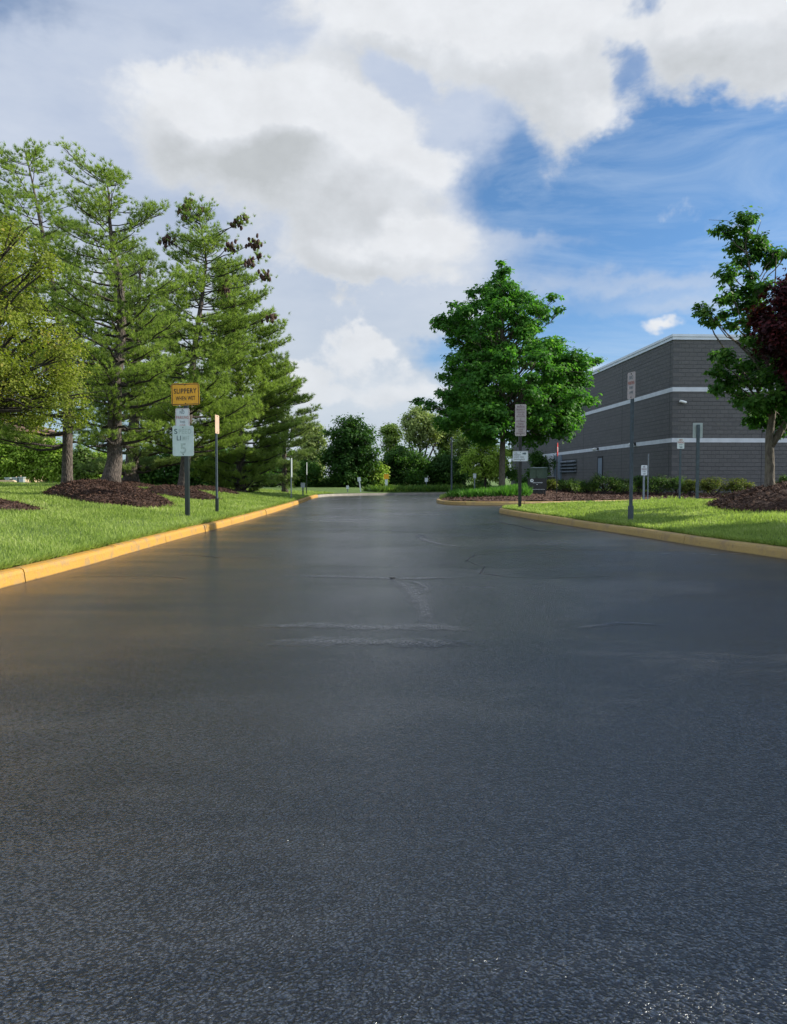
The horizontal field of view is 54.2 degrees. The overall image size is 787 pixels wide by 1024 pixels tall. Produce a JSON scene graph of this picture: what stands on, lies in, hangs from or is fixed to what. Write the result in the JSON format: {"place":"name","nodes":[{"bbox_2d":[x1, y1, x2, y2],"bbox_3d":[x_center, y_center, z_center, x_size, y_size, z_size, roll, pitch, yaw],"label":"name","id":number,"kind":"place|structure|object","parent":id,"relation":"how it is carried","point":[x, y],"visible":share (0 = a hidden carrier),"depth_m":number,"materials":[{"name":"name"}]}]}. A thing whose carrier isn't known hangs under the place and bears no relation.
{"place":"outdoors","nodes":[
{"label":"outdoors","id":0,"kind":"place"},
{"bbox_2d":[0,481,444,568],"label":"lawn","id":1,"kind":"structure","parent":0,"point":[341,489],"depth_m":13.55,"materials":[{"name":"green plant"}]},
{"bbox_2d":[0,443,21,479],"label":"tree","id":2,"kind":"object","parent":1,"relation":"on","point":[6,467],"visible":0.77,"depth_m":43.39,"materials":[{"name":"green plant"}]},
{"bbox_2d":[18,477,25,482],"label":"pillar","id":3,"kind":"structure","parent":1,"relation":"on","point":[21,479],"depth_m":41.84,"materials":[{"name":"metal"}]},
{"bbox_2d":[0,498,45,510],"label":"mulch bed","id":4,"kind":"object","parent":1,"relation":"on","point":[6,504],"visible":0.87,"depth_m":14.17,"materials":[{"name":"brown wood"}]},
{"bbox_2d":[5,434,45,482],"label":"tree","id":5,"kind":"object","parent":1,"relation":"on","point":[26,461],"visible":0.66,"depth_m":43.47,"materials":[{"name":"green plant"}]},
{"bbox_2d":[1,416,61,481],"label":"beige house","id":6,"kind":"structure","parent":1,"relation":"on","point":[51,437],"depth_m":50.30,"materials":[{"name":"paint"}]},
{"bbox_2d":[31,437,61,481],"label":"tree","id":7,"kind":"object","parent":1,"relation":"on","point":[51,469],"visible":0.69,"depth_m":43.48,"materials":[{"name":"green plant"}]},
{"bbox_2d":[0,194,104,440],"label":"yellow green tree","id":8,"kind":"object","parent":1,"relation":"on","point":[42,400],"visible":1,"depth_m":15.02,"materials":[{"name":"green plant"}]},
{"bbox_2d":[59,443,100,479],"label":"tree","id":9,"kind":"object","parent":1,"relation":"on","point":[80,454],"visible":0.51,"depth_m":43.55,"materials":[{"name":"green plant"}]},
{"bbox_2d":[83,450,124,478],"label":"tree","id":10,"kind":"object","parent":1,"relation":"on","point":[95,454],"visible":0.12,"depth_m":43.46,"materials":[{"name":"green plant"}]},
{"bbox_2d":[41,478,177,507],"bbox_3d":[-7.622,-0.509,19.827,2.750,0.754,6.490,-2,3,-39],"label":"mulch bed","id":11,"kind":"object","parent":1,"relation":"on","point":[98,490],"visible":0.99,"depth_m":18.34,"materials":[{"name":"brown wood"}]},
{"bbox_2d":[0,137,113,483],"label":"pine tree","id":12,"kind":"object","parent":11,"relation":"on","point":[66,445],"visible":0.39,"depth_m":21.52,"materials":[{"name":"green plant"}]},
{"bbox_2d":[36,136,214,481],"bbox_3d":[-6.961,-4.942,19.912,4.526,8.791,3.753,0,3,0],"label":"pine tree","id":13,"kind":"object","parent":11,"relation":"on","point":[120,353],"visible":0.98,"depth_m":19.44,"materials":[{"name":"green plant"}]},
{"bbox_2d":[64,242,206,481],"bbox_3d":[-10.275,-5.896,30.703,5.916,9.820,5.172,0,3,0],"label":"pine tree","id":14,"kind":"object","parent":1,"relation":"on","point":[132,464],"visible":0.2,"depth_m":30.46,"materials":[{"name":"green plant"}]},
{"bbox_2d":[121,480,154,487],"bbox_3d":[-10.555,-1.067,30.447,4.198,0.463,2.790,2,3,40],"label":"mulch bed","id":15,"kind":"object","parent":1,"relation":"on","point":[140,484],"visible":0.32,"depth_m":29.65,"materials":[{"name":"brown wood"}]},
{"bbox_2d":[121,449,173,484],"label":"shaded tree","id":16,"kind":"object","parent":1,"relation":"on","point":[148,477],"visible":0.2,"depth_m":45.36,"materials":[{"name":"green plant"}]},
{"bbox_2d":[0,494,312,569],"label":"grass fringe","id":17,"kind":"object","parent":1,"relation":"on","point":[37,557],"depth_m":10.46,"materials":[{"name":"green plant"}]},
{"bbox_2d":[42,449,308,487],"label":"undergrowth","id":18,"kind":"object","parent":1,"relation":"on","point":[296,472],"visible":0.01,"depth_m":51.66,"materials":[{"name":"green plant"}]},
{"bbox_2d":[154,448,200,485],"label":"shaded tree","id":19,"kind":"object","parent":1,"relation":"on","point":[171,472],"visible":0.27,"depth_m":45.29,"materials":[{"name":"green plant"}]},
{"bbox_2d":[146,484,221,499],"bbox_3d":[-7.066,-0.638,25.198,1.900,0.560,5.910,-2,3,-34],"label":"mulch bed","id":20,"kind":"object","parent":1,"relation":"on","point":[173,490],"visible":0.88,"depth_m":24.14,"materials":[{"name":"brown wood"}]},
{"bbox_2d":[122,190,291,485],"bbox_3d":[-6.697,-5.664,26.647,5.385,10.395,5.442,-2,3,-31],"label":"pine tree","id":21,"kind":"object","parent":20,"relation":"on","point":[233,322],"visible":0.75,"depth_m":26.25,"materials":[{"name":"green plant"}]},
{"bbox_2d":[171,383,199,516],"bbox_3d":[-4.396,-1.190,16.348,0.619,3.074,0.116,0,3,4],"label":"sign post","id":22,"kind":"object","parent":1,"relation":"on","point":[186,395],"visible":1,"depth_m":16.28,"materials":[{"name":"white metal"}]},
{"bbox_2d":[190,444,231,487],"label":"shaded tree","id":23,"kind":"object","parent":1,"relation":"on","point":[200,482],"visible":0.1,"depth_m":45.23,"materials":[{"name":"green plant"}]},
{"bbox_2d":[190,485,238,493],"bbox_3d":[-7.408,-0.882,30.624,2.008,0.445,4.407,-2,3,-40],"label":"mulch bed","id":24,"kind":"object","parent":1,"relation":"on","point":[212,488],"visible":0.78,"depth_m":29.62,"materials":[{"name":"brown wood"}]},
{"bbox_2d":[215,415,218,520],"bbox_3d":[-4.269,-1.036,18.573,0.065,2.596,0.317,0,3,4],"label":"sign post","id":25,"kind":"object","parent":1,"relation":"on","point":[216,458],"visible":0.89,"depth_m":18.56,"materials":[{"name":"black metal"}]},
{"bbox_2d":[190,249,310,492],"bbox_3d":[-6.649,-6.012,33.859,6.056,10.718,6.097,0,3,0],"label":"pine tree","id":26,"kind":"object","parent":1,"relation":"on","point":[262,451],"visible":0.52,"depth_m":33.27,"materials":[{"name":"green plant"}]},
{"bbox_2d":[248,350,322,491],"bbox_3d":[-5.572,-4.607,39.927,3.954,7.586,3.788,0,3,0],"label":"pine tree","id":27,"kind":"object","parent":1,"relation":"on","point":[284,462],"visible":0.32,"depth_m":39.65,"materials":[{"name":"green plant"}]},
{"bbox_2d":[290,458,291,497],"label":"sign post","id":28,"kind":"object","parent":1,"relation":"on","point":[291,475],"visible":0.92,"depth_m":30.92,"materials":[{"name":"metal"}]},
{"bbox_2d":[301,483,304,495],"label":"sign post","id":29,"kind":"object","parent":1,"relation":"on","point":[302,485],"visible":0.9,"depth_m":35.97,"materials":[{"name":"metal"}]},
{"bbox_2d":[306,462,306,493],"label":"sign post","id":30,"kind":"object","parent":1,"relation":"on","point":[306,477],"visible":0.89,"depth_m":39.94,"materials":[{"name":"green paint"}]},
{"bbox_2d":[292,420,329,482],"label":"grey green tree","id":31,"kind":"object","parent":1,"relation":"on","point":[315,441],"visible":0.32,"depth_m":59.44,"materials":[{"name":"green plant"}]},
{"bbox_2d":[313,412,385,487],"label":"dense tree","id":32,"kind":"object","parent":1,"relation":"on","point":[345,457],"visible":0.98,"depth_m":55.03,"materials":[{"name":"green plant"}]},
{"bbox_2d":[158,445,556,486],"bbox_3d":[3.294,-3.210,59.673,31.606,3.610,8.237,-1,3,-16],"label":"undergrowth","id":33,"kind":"object","parent":1,"relation":"on","point":[414,475],"visible":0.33,"depth_m":57.62,"materials":[{"name":"green plant"}]},
{"bbox_2d":[366,461,392,485],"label":"sunlit bush","id":34,"kind":"object","parent":1,"relation":"on","point":[379,473],"visible":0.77,"depth_m":55.63,"materials":[{"name":"green plant"}]},
{"bbox_2d":[384,474,388,484],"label":"sign post","id":35,"kind":"object","parent":1,"relation":"on","point":[386,477],"visible":0.73,"depth_m":51.94,"materials":[{"name":"metal"}]},
{"bbox_2d":[377,422,404,464],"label":"loose tree","id":36,"kind":"object","parent":1,"relation":"on","point":[390,432],"visible":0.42,"depth_m":65.41,"materials":[{"name":"green plant"}]},
{"bbox_2d":[380,443,428,485],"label":"dense tree","id":37,"kind":"object","parent":1,"relation":"on","point":[395,470],"visible":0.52,"depth_m":59.26,"materials":[{"name":"green plant"}]},
{"bbox_2d":[397,404,444,458],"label":"airy tree","id":38,"kind":"object","parent":1,"relation":"on","point":[419,423],"visible":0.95,"depth_m":63.28,"materials":[{"name":"green plant"}]},
{"bbox_2d":[362,482,488,491],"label":"ground cover","id":39,"kind":"object","parent":1,"relation":"on","point":[412,488],"visible":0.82,"depth_m":48.56,"materials":[{"name":"green plant"}]},
{"bbox_2d":[430,428,462,460],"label":"airy tree","id":40,"kind":"object","parent":1,"relation":"on","point":[444,445],"visible":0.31,"depth_m":65.14,"materials":[{"name":"green plant"}]},
{"bbox_2d":[423,448,473,484],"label":"dense tree","id":41,"kind":"object","parent":1,"relation":"on","point":[444,478],"visible":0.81,"depth_m":58.33,"materials":[{"name":"green plant"}]},
{"bbox_2d":[447,431,476,484],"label":"airy tree","id":42,"kind":"object","parent":1,"relation":"on","point":[462,443],"visible":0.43,"depth_m":61.50,"materials":[{"name":"green plant"}]},
{"bbox_2d":[0,492,786,1023],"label":"road","id":43,"kind":"structure","parent":0,"point":[534,792],"depth_m":2.69,"materials":[{"name":"grey asphalt"}]},
{"bbox_2d":[0,495,317,588],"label":"kerb","id":44,"kind":"structure","parent":43,"relation":"on","point":[12,576],"depth_m":10.04,"materials":[{"name":"yellow paint"}]},
{"bbox_2d":[279,639,449,646],"bbox_3d":[-0.131,0.828,4.908,1.478,0.001,0.402,0,3,7],"label":"sealer smear","id":45,"kind":"object","parent":43,"relation":"on","point":[315,640],"visible":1,"depth_m":4.92,"materials":[{"name":"grey"}]},
{"bbox_2d":[279,623,454,629],"bbox_3d":[-0.251,0.805,5.419,1.679,0.001,0.384,0,3,0],"label":"sealer smear","id":46,"kind":"object","parent":43,"relation":"on","point":[373,627],"visible":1,"depth_m":5.41,"materials":[{"name":"grey"}]},
{"bbox_2d":[310,575,437,578],"bbox_3d":[-0.236,0.687,8.082,1.975,0.001,0.329,0,3,6],"label":"sealer smear","id":47,"kind":"object","parent":43,"relation":"on","point":[382,577],"visible":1,"depth_m":8.07,"materials":[{"name":"grey"}]},
{"bbox_2d":[318,492,446,496],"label":"kerb","id":48,"kind":"structure","parent":43,"relation":"on","point":[349,494],"depth_m":46.11,"materials":[{"name":"concrete"}]},
{"bbox_2d":[398,579,430,614],"bbox_3d":[0.198,0.741,6.870,0.313,0.001,2.794,0,3,-5],"label":"sealer smear","id":49,"kind":"object","parent":43,"relation":"on","point":[415,597],"visible":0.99,"depth_m":6.78,"materials":[{"name":"grey"}]},
{"bbox_2d":[436,498,641,504],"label":"kerb","id":50,"kind":"structure","parent":43,"relation":"on","point":[440,501],"depth_m":29.36,"materials":[{"name":"yellow paint"}]},
{"bbox_2d":[499,508,786,558],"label":"kerb","id":51,"kind":"structure","parent":43,"relation":"on","point":[773,551],"depth_m":12.68,"materials":[{"name":"yellow paint"}]},
{"bbox_2d":[641,465,646,499],"bbox_3d":[9.530,-1.043,29.290,0.238,1.476,0.055,0,3,-4],"label":"sign post","id":52,"kind":"object","parent":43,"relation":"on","point":[643,470],"visible":0.99,"depth_m":29.26,"materials":[{"name":"metal"}]},
{"bbox_2d":[647,454,648,499],"bbox_3d":[10.256,-1.371,30.972,0.055,1.982,0.240,1,3,18],"label":"sign post","id":53,"kind":"object","parent":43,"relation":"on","point":[648,477],"visible":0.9,"depth_m":30.95,"materials":[{"name":"metal"}]},
{"bbox_2d":[0,0,786,477],"label":"sky","id":54,"kind":"structure","parent":0,"point":[384,154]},
{"bbox_2d":[277,478,510,486],"bbox_3d":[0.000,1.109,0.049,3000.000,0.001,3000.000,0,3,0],"label":"ground","id":55,"kind":"structure","parent":0,"point":[493,483],"depth_m":178.39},
{"bbox_2d":[457,440,512,487],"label":"yellow green sapling","id":56,"kind":"object","parent":55,"relation":"on","point":[487,459],"visible":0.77,"depth_m":49.43,"materials":[{"name":"green plant"}]},
{"bbox_2d":[511,334,786,492],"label":"commercial building","id":57,"kind":"structure","parent":55,"relation":"on","point":[674,401],"depth_m":38.57,"materials":[{"name":"brick"}]},
{"bbox_2d":[554,455,561,480],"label":"roller door","id":58,"kind":"structure","parent":57,"relation":"in","point":[559,474],"depth_m":59.16,"materials":[{"name":"blue paint"}]},
{"bbox_2d":[597,456,602,488],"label":"door","id":59,"kind":"structure","parent":57,"relation":"in","point":[599,458],"depth_m":49.07,"materials":[{"name":"blue paint"}]},
{"bbox_2d":[776,474,786,482],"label":"shrub","id":60,"kind":"object","parent":55,"relation":"on","point":[783,478],"visible":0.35,"depth_m":32.91,"materials":[{"name":"green plant"}]},
{"bbox_2d":[439,488,731,501],"bbox_3d":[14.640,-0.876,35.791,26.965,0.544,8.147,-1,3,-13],"label":"mulch bed","id":61,"kind":"object","parent":0,"point":[553,495],"visible":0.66,"depth_m":32.88,"materials":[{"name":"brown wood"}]},
{"bbox_2d":[451,437,452,490],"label":"pole","id":62,"kind":"object","parent":61,"relation":"on","point":[451,464],"visible":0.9,"depth_m":42.89,"materials":[{"name":"grey metal"}]},
{"bbox_2d":[446,482,532,496],"bbox_3d":[4.307,-0.984,34.028,4.101,0.774,4.815,0,3,0],"label":"ground cover","id":63,"kind":"object","parent":61,"relation":"on","point":[507,490],"visible":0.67,"depth_m":32.51,"materials":[{"name":"green plant"}]},
{"bbox_2d":[408,260,607,485],"bbox_3d":[5.423,-6.176,35.648,8.043,11.053,8.194,2,4,44],"label":"maple tree","id":64,"kind":"object","parent":61,"relation":"on","point":[478,409],"visible":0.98,"depth_m":34.34,"materials":[{"name":"green plant"}]},
{"bbox_2d":[528,478,546,494],"bbox_3d":[6.196,-1.056,33.183,0.800,0.800,0.126,0,3,6],"label":"monument sign","id":65,"kind":"object","parent":61,"relation":"on","point":[538,485],"visible":0.92,"depth_m":33.12,"materials":[{"name":"black paint"}]},
{"bbox_2d":[529,467,547,477],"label":"utility cabinet","id":66,"kind":"object","parent":61,"relation":"on","point":[538,472],"visible":0.47,"depth_m":41.21,"materials":[{"name":"metal"}]},
{"bbox_2d":[547,479,560,489],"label":"shrub","id":67,"kind":"object","parent":61,"relation":"on","point":[551,483],"visible":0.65,"depth_m":35.26,"materials":[{"name":"green plant"}]},
{"bbox_2d":[556,443,557,492],"bbox_3d":[7.261,-1.808,34.156,0.051,2.539,0.601,1,3,16],"label":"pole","id":68,"kind":"object","parent":61,"relation":"on","point":[556,467],"visible":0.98,"depth_m":34.13,"materials":[{"name":"metal"}]},
{"bbox_2d":[554,477,581,491],"bbox_3d":[8.138,-1.275,35.971,1.371,0.931,1.361,-2,3,-31],"label":"shrub","id":69,"kind":"object","parent":61,"relation":"on","point":[570,484],"visible":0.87,"depth_m":35.78,"materials":[{"name":"green plant"}]},
{"bbox_2d":[578,480,598,492],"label":"shrub","id":70,"kind":"object","parent":61,"relation":"on","point":[585,488],"visible":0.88,"depth_m":36.27,"materials":[{"name":"green plant"}]},
{"bbox_2d":[587,471,622,493],"bbox_3d":[9.918,-1.355,36.281,1.881,1.255,1.646,1,3,30],"label":"shrub","id":71,"kind":"object","parent":61,"relation":"on","point":[599,481],"visible":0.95,"depth_m":36.07,"materials":[{"name":"green plant"}]},
{"bbox_2d":[609,476,637,493],"bbox_3d":[10.820,-1.202,36.300,1.353,0.971,1.402,0,3,0],"label":"shrub","id":72,"kind":"object","parent":61,"relation":"on","point":[625,483],"visible":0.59,"depth_m":36.12,"materials":[{"name":"green plant"}]},
{"bbox_2d":[633,475,647,493],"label":"shrub","id":73,"kind":"object","parent":61,"relation":"on","point":[638,480],"visible":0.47,"depth_m":36.42,"materials":[{"name":"green plant"}]},
{"bbox_2d":[641,473,673,493],"bbox_3d":[12.433,-1.264,35.870,1.665,1.188,1.873,0,3,0],"label":"shrub","id":74,"kind":"object","parent":61,"relation":"on","point":[659,481],"visible":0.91,"depth_m":35.74,"materials":[{"name":"green plant"}]},
{"bbox_2d":[665,475,686,494],"bbox_3d":[13.208,-1.183,35.555,1.482,1.095,1.524,0,3,0],"label":"shrub","id":75,"kind":"object","parent":61,"relation":"on","point":[674,482],"visible":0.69,"depth_m":35.37,"materials":[{"name":"green plant"}]},
{"bbox_2d":[681,479,700,495],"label":"shrub","id":76,"kind":"object","parent":61,"relation":"on","point":[688,486],"visible":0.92,"depth_m":34.84,"materials":[{"name":"green plant"}]},
{"bbox_2d":[699,474,731,495],"bbox_3d":[14.585,-1.153,35.030,1.531,1.129,1.526,1,3,22],"label":"shrub","id":77,"kind":"object","parent":61,"relation":"on","point":[709,484],"visible":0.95,"depth_m":34.84,"materials":[{"name":"green plant"}]},
{"bbox_2d":[725,477,756,492],"bbox_3d":[15.524,-1.076,34.517,1.309,1.036,1.353,-1,3,-27],"label":"shrub","id":78,"kind":"object","parent":61,"relation":"on","point":[737,484],"visible":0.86,"depth_m":34.38,"materials":[{"name":"green plant"}]},
{"bbox_2d":[505,498,786,545],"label":"lawn","id":79,"kind":"structure","parent":0,"point":[709,529],"depth_m":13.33,"materials":[{"name":"green plant"}]},
{"bbox_2d":[513,404,527,506],"bbox_3d":[3.678,-1.494,22.345,0.450,3.247,0.106,0,3,-1],"label":"sign post","id":80,"kind":"object","parent":79,"relation":"on","point":[519,455],"visible":0.99,"depth_m":22.29,"materials":[{"name":"grey metal"}]},
{"bbox_2d":[627,371,635,519],"bbox_3d":[4.692,-1.149,15.167,0.070,3.193,0.280,-1,3,-14],"label":"sign post","id":81,"kind":"object","parent":79,"relation":"on","point":[631,387],"visible":0.98,"depth_m":15.15,"materials":[{"name":"grey metal"}]},
{"bbox_2d":[502,504,786,546],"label":"grass fringe","id":82,"kind":"object","parent":79,"relation":"on","point":[768,541],"depth_m":12.99,"materials":[{"name":"green plant"}]},
{"bbox_2d":[677,438,683,498],"bbox_3d":[9.824,-1.198,26.380,0.246,2.645,0.055,0,3,0],"label":"sign post","id":83,"kind":"object","parent":79,"relation":"on","point":[680,444],"visible":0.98,"depth_m":26.34,"materials":[{"name":"grey metal"}]},
{"bbox_2d":[693,423,702,498],"bbox_3d":[9.627,-1.387,24.366,0.310,2.861,0.068,0,3,0],"label":"sign post","id":84,"kind":"object","parent":79,"relation":"on","point":[697,431],"visible":0.93,"depth_m":24.34,"materials":[{"name":"metal"}]},
{"bbox_2d":[703,480,786,512],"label":"mulch bed","id":85,"kind":"object","parent":79,"relation":"on","point":[767,498],"visible":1,"depth_m":16.38,"materials":[{"name":"brown wood"}]},
{"bbox_2d":[691,205,786,486],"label":"young maple tree","id":86,"kind":"object","parent":85,"relation":"on","point":[768,413],"visible":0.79,"depth_m":17.23,"materials":[{"name":"green plant"}]},
{"bbox_2d":[739,268,786,393],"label":"purple leaf tree","id":87,"kind":"object","parent":85,"relation":"on","point":[772,331],"visible":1,"depth_m":15.67,"materials":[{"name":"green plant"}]}
]}

